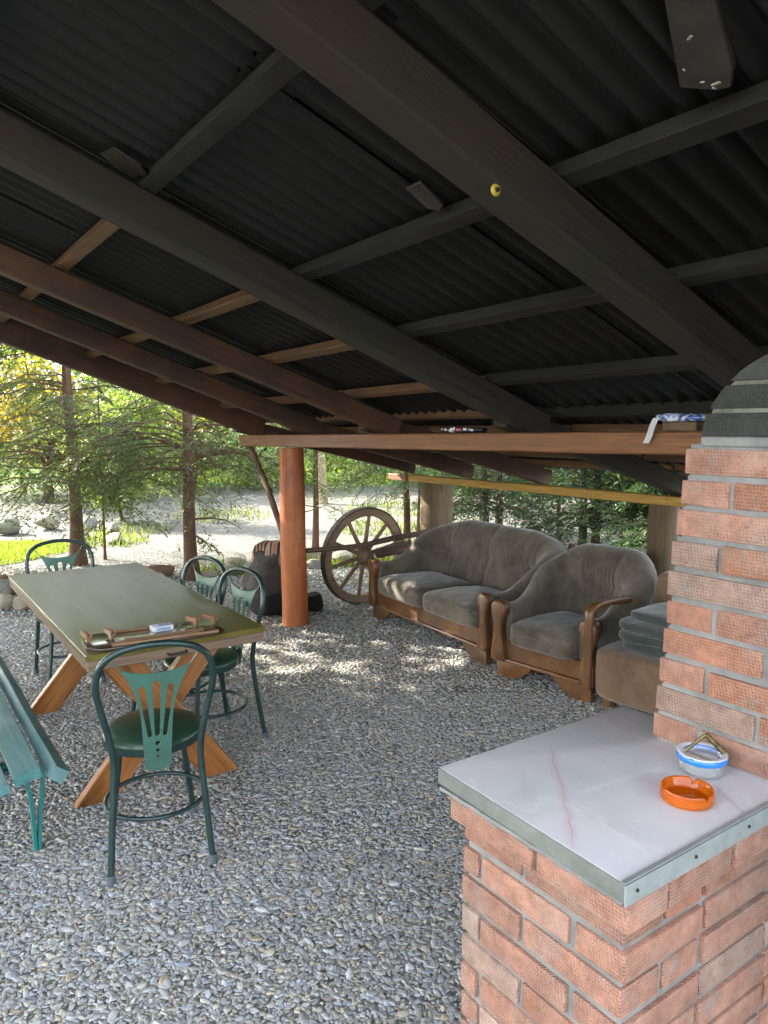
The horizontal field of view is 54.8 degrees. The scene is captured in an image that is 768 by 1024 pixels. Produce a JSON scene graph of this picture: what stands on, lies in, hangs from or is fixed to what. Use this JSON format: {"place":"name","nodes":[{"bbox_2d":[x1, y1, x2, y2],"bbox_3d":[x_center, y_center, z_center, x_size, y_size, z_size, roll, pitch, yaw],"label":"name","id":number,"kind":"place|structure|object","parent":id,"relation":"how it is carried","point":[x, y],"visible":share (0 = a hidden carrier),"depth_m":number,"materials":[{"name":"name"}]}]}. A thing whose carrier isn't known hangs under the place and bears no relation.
{"place":"outdoors","nodes":[
{"label":"outdoors","id":0,"kind":"place"},
{"bbox_2d":[0,537,68,564],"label":"lawn","id":1,"kind":"structure","parent":0,"point":[25,552],"depth_m":9.54,"materials":[{"name":"green plant"}]},
{"bbox_2d":[1,353,133,402],"label":"sky","id":2,"kind":"structure","parent":0,"point":[54,366],"materials":[{"name":"white"}]},
{"bbox_2d":[110,426,503,485],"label":"bank grass","id":3,"kind":"structure","parent":0,"point":[306,469],"depth_m":20.92,"materials":[{"name":"green plant"}]},
{"bbox_2d":[0,403,622,492],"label":"grassy bank","id":4,"kind":"structure","parent":0,"point":[204,485],"depth_m":20.40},
{"bbox_2d":[0,343,53,383],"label":"broadleaf tree","id":5,"kind":"object","parent":4,"relation":"on","point":[21,363],"visible":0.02,"depth_m":30.00,"materials":[{"name":"yellow plant"}]},
{"bbox_2d":[3,349,111,398],"bbox_3d":[-15.137,-11.061,33.542,11.704,12.715,12.055,3,8,26],"label":"broadleaf tree","id":6,"kind":"object","parent":4,"relation":"on","point":[57,366],"visible":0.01,"depth_m":33.83,"materials":[{"name":"green plant"}]},
{"bbox_2d":[0,484,646,618],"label":"gravel ground","id":7,"kind":"structure","parent":0,"point":[157,549],"depth_m":11.89,"materials":[{"name":"grey gravel"}]},
{"bbox_2d":[0,574,8,579],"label":"rock","id":8,"kind":"object","parent":7,"relation":"on","point":[3,576],"visible":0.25,"depth_m":7.47,"materials":[{"name":"stone"}]},
{"bbox_2d":[0,579,12,594],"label":"rock","id":9,"kind":"object","parent":7,"relation":"on","point":[5,587],"visible":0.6,"depth_m":7.09,"materials":[{"name":"grey stone"}]},
{"bbox_2d":[0,593,14,609],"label":"rock","id":10,"kind":"object","parent":7,"relation":"on","point":[6,601],"visible":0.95,"depth_m":6.60,"materials":[{"name":"beige stone"}]},
{"bbox_2d":[0,515,19,534],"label":"rock","id":11,"kind":"object","parent":7,"relation":"on","point":[5,529],"visible":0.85,"depth_m":11.03,"materials":[{"name":"grey stone"}]},
{"bbox_2d":[12,596,29,610],"bbox_3d":[-3.206,0.824,6.683,0.165,0.174,0.247,8,5,26],"label":"rock","id":12,"kind":"object","parent":7,"relation":"on","point":[19,604],"visible":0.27,"depth_m":6.58,"materials":[{"name":"beige stone"}]},
{"bbox_2d":[33,513,59,528],"bbox_3d":[-5.346,0.151,11.614,0.349,0.267,0.359,4,8,33],"label":"rock","id":13,"kind":"object","parent":7,"relation":"on","point":[50,519],"visible":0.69,"depth_m":11.57,"materials":[{"name":"grey stone"}]},
{"bbox_2d":[0,346,114,493],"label":"bush","id":14,"kind":"object","parent":7,"relation":"on","point":[46,365],"visible":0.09,"depth_m":16.88,"materials":[{"name":"green plant"}]},
{"bbox_2d":[0,345,145,503],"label":"tree","id":15,"kind":"object","parent":7,"relation":"on","point":[36,370],"visible":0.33,"depth_m":14.94,"materials":[{"name":"green plant"}]},
{"bbox_2d":[83,516,97,530],"bbox_3d":[-4.643,0.198,11.568,0.306,0.242,0.343,-5,17,-5],"label":"rock","id":16,"kind":"object","parent":7,"relation":"on","point":[92,520],"visible":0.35,"depth_m":11.53,"materials":[{"name":"grey stone"}]},
{"bbox_2d":[65,379,146,559],"bbox_3d":[-3.388,-0.957,8.901,1.036,3.200,1.185,-5,8,-35],"label":"conifer tree","id":17,"kind":"object","parent":7,"relation":"on","point":[102,397],"visible":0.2,"depth_m":8.83,"materials":[{"name":"green plant"}]},
{"bbox_2d":[105,522,119,532],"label":"rock","id":18,"kind":"object","parent":7,"relation":"on","point":[110,526],"visible":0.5,"depth_m":11.06,"materials":[{"name":"grey stone"}]},
{"bbox_2d":[106,532,121,544],"bbox_3d":[-3.755,0.369,10.308,0.221,0.160,0.327,-10,11,-7],"label":"rock","id":19,"kind":"object","parent":7,"relation":"on","point":[116,535],"visible":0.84,"depth_m":10.22,"materials":[{"name":"grey stone"}]},
{"bbox_2d":[18,384,209,493],"bbox_3d":[-6.295,-1.834,18.000,4.738,3.562,4.972,1,7,5],"label":"bush","id":20,"kind":"object","parent":7,"relation":"on","point":[169,417],"visible":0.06,"depth_m":17.00,"materials":[{"name":"green plant"}]},
{"bbox_2d":[47,388,182,521],"bbox_3d":[-4.375,-0.975,12.484,2.271,2.512,2.275,-5,8,-35],"label":"shrub","id":21,"kind":"object","parent":7,"relation":"on","point":[120,412],"visible":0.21,"depth_m":12.32,"materials":[{"name":"green plant"}]},
{"bbox_2d":[0,343,245,566],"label":"conifer tree","id":22,"kind":"object","parent":7,"relation":"on","point":[75,523],"visible":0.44,"depth_m":8.27,"materials":[{"name":"green plant"}]},
{"bbox_2d":[76,375,211,483],"bbox_3d":[-5.993,-2.710,19.940,5.649,4.266,5.407,-5,8,-35],"label":"bush","id":23,"kind":"object","parent":7,"relation":"on","point":[132,420],"visible":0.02,"depth_m":19.17,"materials":[{"name":"green plant"}]},
{"bbox_2d":[146,565,174,576],"bbox_3d":[-2.477,0.656,8.081,0.383,0.177,0.220,-5,2,-11],"label":"rock","id":24,"kind":"object","parent":7,"relation":"on","point":[167,570],"visible":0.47,"depth_m":8.04,"materials":[{"name":"brown stone"}]},
{"bbox_2d":[16,387,342,580],"bbox_3d":[-2.026,-1.899,7.530,3.393,5.406,3.322,-5,8,-35],"label":"conifer tree","id":25,"kind":"object","parent":7,"relation":"on","point":[186,448],"visible":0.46,"depth_m":7.43,"materials":[{"name":"green plant"}]},
{"bbox_2d":[157,405,239,488],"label":"bush","id":26,"kind":"object","parent":7,"relation":"on","point":[206,428],"visible":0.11,"depth_m":18.48,"materials":[{"name":"green plant"}]},
{"bbox_2d":[0,497,417,594],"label":"weeds","id":27,"kind":"object","parent":7,"relation":"on","point":[204,568],"visible":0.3,"depth_m":11.21,"materials":[{"name":"green plant"}]},
{"bbox_2d":[201,569,217,577],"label":"rock","id":28,"kind":"object","parent":7,"relation":"on","point":[211,573],"visible":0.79,"depth_m":7.95,"materials":[{"name":"grey stone"}]},
{"bbox_2d":[223,564,239,573],"bbox_3d":[-1.694,0.641,8.238,0.173,0.138,0.253,5,9,38],"label":"rock","id":29,"kind":"object","parent":7,"relation":"on","point":[227,566],"visible":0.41,"depth_m":8.15,"materials":[{"name":"beige stone"}]},
{"bbox_2d":[224,557,245,566],"bbox_3d":[-1.706,0.604,8.493,0.257,0.182,0.191,0,-4,0],"label":"rock","id":30,"kind":"object","parent":7,"relation":"on","point":[236,560],"visible":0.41,"depth_m":8.44,"materials":[{"name":"beige stone"}]},
{"bbox_2d":[172,414,307,489],"bbox_3d":[-3.573,-1.978,19.017,4.367,2.954,3.778,1,7,7],"label":"bush","id":31,"kind":"object","parent":7,"relation":"on","point":[265,472],"visible":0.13,"depth_m":18.51,"materials":[{"name":"green plant"}]},
{"bbox_2d":[243,562,251,567],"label":"rock","id":32,"kind":"object","parent":7,"relation":"on","point":[247,564],"visible":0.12,"depth_m":8.24,"materials":[{"name":"grey stone"}]},
{"bbox_2d":[181,423,426,547],"bbox_3d":[-1.005,-1.958,8.864,2.953,5.203,3.147,-5,8,-35],"label":"conifer tree","id":33,"kind":"object","parent":7,"relation":"on","point":[315,535],"visible":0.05,"depth_m":9.20,"materials":[{"name":"green plant"}]},
{"bbox_2d":[306,552,320,559],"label":"rock","id":34,"kind":"object","parent":7,"relation":"on","point":[313,555],"visible":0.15,"depth_m":8.86,"materials":[{"name":"beige stone"}]},
{"bbox_2d":[307,559,320,568],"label":"rock","id":35,"kind":"object","parent":7,"relation":"on","point":[313,563],"visible":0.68,"depth_m":8.48,"materials":[{"name":"grey stone"}]},
{"bbox_2d":[265,425,365,484],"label":"bush","id":36,"kind":"object","parent":7,"relation":"on","point":[330,469],"depth_m":20.12,"materials":[{"name":"green plant"}]},
{"bbox_2d":[318,453,327,503],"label":"broadleaf tree","id":37,"kind":"object","parent":7,"relation":"on","point":[323,470],"depth_m":15.30,"materials":[{"name":"brown plant"}]},
{"bbox_2d":[332,550,353,560],"bbox_3d":[-0.503,0.552,8.900,0.462,0.180,0.320,-14,14,-42],"label":"rock","id":38,"kind":"object","parent":7,"relation":"on","point":[339,553],"visible":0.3,"depth_m":8.79,"materials":[{"name":"grey stone"}]},
{"bbox_2d":[327,455,397,477],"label":"bush","id":39,"kind":"object","parent":7,"relation":"on","point":[353,461],"depth_m":22.32,"materials":[{"name":"green plant"}]},
{"bbox_2d":[305,457,518,544],"bbox_3d":[0.329,-1.890,9.137,2.738,5.002,2.540,0,7,-3],"label":"conifer tree","id":40,"kind":"object","parent":7,"relation":"on","point":[362,472],"visible":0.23,"depth_m":9.06,"materials":[{"name":"green plant"}]},
{"bbox_2d":[389,464,577,548],"bbox_3d":[1.140,-1.667,8.963,2.198,4.605,2.431,0,7,-3],"label":"conifer tree","id":41,"kind":"object","parent":7,"relation":"on","point":[485,508],"visible":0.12,"depth_m":8.79,"materials":[{"name":"green plant"}]},
{"bbox_2d":[416,468,554,524],"bbox_3d":[1.496,-0.837,11.160,2.521,2.545,2.406,-2,7,-15],"label":"shrub","id":42,"kind":"object","parent":7,"relation":"on","point":[480,499],"visible":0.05,"depth_m":11.18,"materials":[{"name":"green plant"}]},
{"bbox_2d":[492,467,631,540],"bbox_3d":[2.350,-0.924,10.297,3.176,2.911,2.672,-5,8,-35],"label":"shrub","id":43,"kind":"object","parent":7,"relation":"on","point":[525,495],"visible":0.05,"depth_m":10.45,"materials":[{"name":"green plant"}]},
{"bbox_2d":[492,467,672,552],"bbox_3d":[2.449,-1.502,8.541,2.757,4.432,2.782,-5,8,-35],"label":"conifer tree","id":44,"kind":"object","parent":7,"relation":"on","point":[583,524],"visible":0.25,"depth_m":8.38,"materials":[{"name":"green plant"}]},
{"bbox_2d":[552,472,635,505],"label":"shrub","id":45,"kind":"object","parent":7,"relation":"on","point":[592,483],"visible":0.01,"depth_m":14.10,"materials":[{"name":"green plant"}]},
{"bbox_2d":[551,468,669,540],"bbox_3d":[3.192,-0.708,8.842,3.083,2.826,2.808,-5,8,-35],"label":"shrub","id":46,"kind":"object","parent":7,"relation":"on","point":[626,509],"visible":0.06,"depth_m":8.58,"materials":[{"name":"green plant"}]},
{"bbox_2d":[566,474,687,554],"bbox_3d":[3.241,-1.209,7.350,2.595,4.333,2.404,-5,8,-35],"label":"conifer tree","id":47,"kind":"object","parent":7,"relation":"on","point":[637,534],"visible":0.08,"depth_m":7.60,"materials":[{"name":"green plant"}]},
{"bbox_2d":[586,470,689,544],"bbox_3d":[3.499,-0.428,7.499,3.201,2.584,2.706,4,8,33],"label":"shrub","id":48,"kind":"object","parent":7,"relation":"on","point":[662,492],"visible":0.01,"depth_m":8.05,"materials":[{"name":"green plant"}]},
{"bbox_2d":[0,564,652,1023],"bbox_3d":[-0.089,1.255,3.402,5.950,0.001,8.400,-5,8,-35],"label":"shelter floor","id":49,"kind":"structure","parent":0,"point":[326,765],"depth_m":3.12,"materials":[{"name":"grey gravel"}]},
{"bbox_2d":[0,656,68,851],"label":"garden bench","id":50,"kind":"object","parent":49,"relation":"on","point":[21,766],"visible":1,"depth_m":2.86,"materials":[{"name":"teal metal"}]},
{"bbox_2d":[25,539,105,682],"bbox_3d":[-2.042,0.645,4.785,0.430,0.895,0.483,-4,8,-33],"label":"bistro chair","id":51,"kind":"object","parent":49,"relation":"on","point":[54,562],"visible":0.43,"depth_m":4.87,"materials":[{"name":"green metal"}]},
{"bbox_2d":[8,562,264,808],"bbox_3d":[-1.409,0.826,3.939,0.806,0.750,1.932,-5,8,-35],"label":"table","id":52,"kind":"object","parent":49,"relation":"on","point":[65,606],"visible":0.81,"depth_m":3.58,"materials":[{"name":"wood"}]},
{"bbox_2d":[80,613,223,651],"bbox_3d":[-0.989,0.511,3.190,0.576,0.050,0.250,-4,8,-30],"label":"game board","id":53,"kind":"object","parent":52,"relation":"on","point":[111,639],"visible":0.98,"depth_m":3.16,"materials":[{"name":"brown wood"}]},
{"bbox_2d":[150,622,173,632],"bbox_3d":[-0.975,0.505,3.249,0.088,0.023,0.056,-5,8,-37],"label":"cigarette packet","id":54,"kind":"object","parent":53,"relation":"on","point":[160,627],"visible":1,"depth_m":3.23,"materials":[{"name":"white cardboard"}]},
{"bbox_2d":[92,639,216,886],"bbox_3d":[-0.892,0.872,2.875,0.430,0.895,0.483,-3,7,-22],"label":"bistro chair","id":55,"kind":"object","parent":49,"relation":"on","point":[155,738],"visible":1,"depth_m":2.73,"materials":[{"name":"green metal"}]},
{"bbox_2d":[130,555,229,712],"bbox_3d":[-1.173,0.718,4.167,0.430,0.895,0.483,6,9,42],"label":"bistro chair","id":56,"kind":"object","parent":49,"relation":"on","point":[203,580],"visible":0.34,"depth_m":4.25,"materials":[{"name":"green metal"}]},
{"bbox_2d":[162,567,268,737],"bbox_3d":[-0.901,0.758,3.833,0.483,0.895,0.430,-7,10,-45],"label":"bistro chair","id":57,"kind":"object","parent":49,"relation":"on","point":[226,659],"visible":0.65,"depth_m":3.85,"materials":[{"name":"green metal"}]},
{"bbox_2d":[242,540,281,615],"bbox_3d":[-0.968,0.560,6.482,0.520,0.692,0.503,-5,8,-35],"label":"sack","id":58,"kind":"object","parent":49,"relation":"on","point":[265,564],"visible":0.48,"depth_m":6.28,"materials":[{"name":"black fabric"}]},
{"bbox_2d":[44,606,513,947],"bbox_3d":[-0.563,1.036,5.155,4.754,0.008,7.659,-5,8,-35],"label":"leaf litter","id":59,"kind":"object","parent":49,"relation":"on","point":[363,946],"visible":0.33,"depth_m":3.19,"materials":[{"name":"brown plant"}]},
{"bbox_2d":[308,591,323,610],"bbox_3d":[-0.652,0.805,6.610,0.228,0.172,0.197,0,7,0],"label":"bin bag","id":60,"kind":"object","parent":49,"relation":"on","point":[315,601],"visible":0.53,"depth_m":6.54,"materials":[{"name":"black plastic"}]},
{"bbox_2d":[320,506,410,603],"bbox_3d":[-0.085,0.395,6.841,1.123,0.904,0.308,-5,13,-38],"label":"wagon wheel","id":61,"kind":"object","parent":49,"relation":"on","point":[363,556],"visible":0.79,"depth_m":6.71,"materials":[{"name":"brown wood"}]},
{"bbox_2d":[0,0,767,626],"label":"shelter","id":62,"kind":"object","parent":49,"relation":"on","point":[528,234],"visible":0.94,"depth_m":2.42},
{"bbox_2d":[439,427,487,432],"bbox_3d":[0.451,-0.471,4.251,0.072,0.036,0.380,-5,8,-35],"label":"snack packet","id":63,"kind":"object","parent":62,"relation":"on","point":[465,429],"visible":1,"depth_m":4.20,"materials":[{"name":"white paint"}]},
{"bbox_2d":[643,413,706,442],"bbox_3d":[1.226,-0.351,3.103,0.092,0.129,0.267,-5,8,-35],"label":"plastic bag","id":64,"kind":"object","parent":62,"relation":"on","point":[684,423],"visible":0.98,"depth_m":3.07,"materials":[{"name":"plastic"}]},
{"bbox_2d":[368,520,565,665],"bbox_3d":[0.649,0.542,5.891,0.920,0.833,1.677,-4,8,-31],"label":"sofa","id":65,"kind":"object","parent":49,"relation":"on","point":[454,580],"visible":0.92,"depth_m":5.85,"materials":[{"name":"grey fabric"}]},
{"bbox_2d":[567,543,575,549],"bbox_3d":[1.411,0.623,5.608,0.071,0.780,0.070,-5,8,-35],"label":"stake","id":66,"kind":"object","parent":49,"relation":"on","point":[570,546],"visible":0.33,"depth_m":5.55,"materials":[{"name":"brown wood"}]},
{"bbox_2d":[491,543,656,702],"bbox_3d":[1.280,0.669,4.866,0.899,0.823,0.854,-6,9,-42],"label":"armchair","id":67,"kind":"object","parent":49,"relation":"on","point":[538,624],"visible":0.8,"depth_m":4.81,"materials":[{"name":"grey fabric"}]},
{"bbox_2d":[438,354,767,1023],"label":"barbecue","id":68,"kind":"object","parent":49,"relation":"on","point":[603,882],"visible":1,"depth_m":1.53,"materials":[{"name":"brick"}]},
{"bbox_2d":[660,775,714,810],"bbox_3d":[0.607,0.563,1.483,0.101,0.027,0.101,-5,8,-35],"label":"ashtray","id":69,"kind":"object","parent":68,"relation":"on","point":[682,792],"visible":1,"depth_m":1.49,"materials":[{"name":"orange ceramic"}]},
{"bbox_2d":[676,733,728,779],"bbox_3d":[0.688,0.519,1.602,0.105,0.087,0.105,-5,8,-35],"label":"ceramic bowl","id":70,"kind":"object","parent":68,"relation":"on","point":[701,760],"visible":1,"depth_m":1.59,"materials":[{"name":"white ceramic"}]},
{"bbox_2d":[582,571,672,713],"bbox_3d":[1.722,0.772,4.255,0.747,0.762,0.854,-6,9,-41],"label":"brown armchair","id":71,"kind":"object","parent":49,"relation":"on","point":[626,677],"visible":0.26,"depth_m":4.21,"materials":[{"name":"wood"}]},
{"bbox_2d":[623,640,666,658],"bbox_3d":[1.612,0.749,4.168,0.430,0.085,0.430,-6,9,-42],"label":"cushion","id":72,"kind":"object","parent":71,"relation":"on","point":[653,651],"visible":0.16,"depth_m":4.05,"materials":[{"name":"grey fabric"}]},
{"bbox_2d":[619,629,662,648],"bbox_3d":[1.587,0.692,4.163,0.430,0.074,0.430,-6,9,-42],"label":"cushion","id":73,"kind":"object","parent":72,"relation":"on","point":[632,638],"visible":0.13,"depth_m":4.06,"materials":[{"name":"grey fabric"}]},
{"bbox_2d":[619,616,665,640],"bbox_3d":[1.588,0.638,4.138,0.430,0.084,0.430,-4,8,-32],"label":"cushion","id":74,"kind":"object","parent":73,"relation":"on","point":[630,624],"visible":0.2,"depth_m":4.05,"materials":[{"name":"grey fabric"}]},
{"bbox_2d":[631,602,670,627],"bbox_3d":[1.654,0.581,4.141,0.430,0.079,0.430,-4,8,-33],"label":"cushion","id":75,"kind":"object","parent":74,"relation":"on","point":[655,614],"visible":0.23,"depth_m":4.11,"materials":[{"name":"grey fabric"}]}
]}

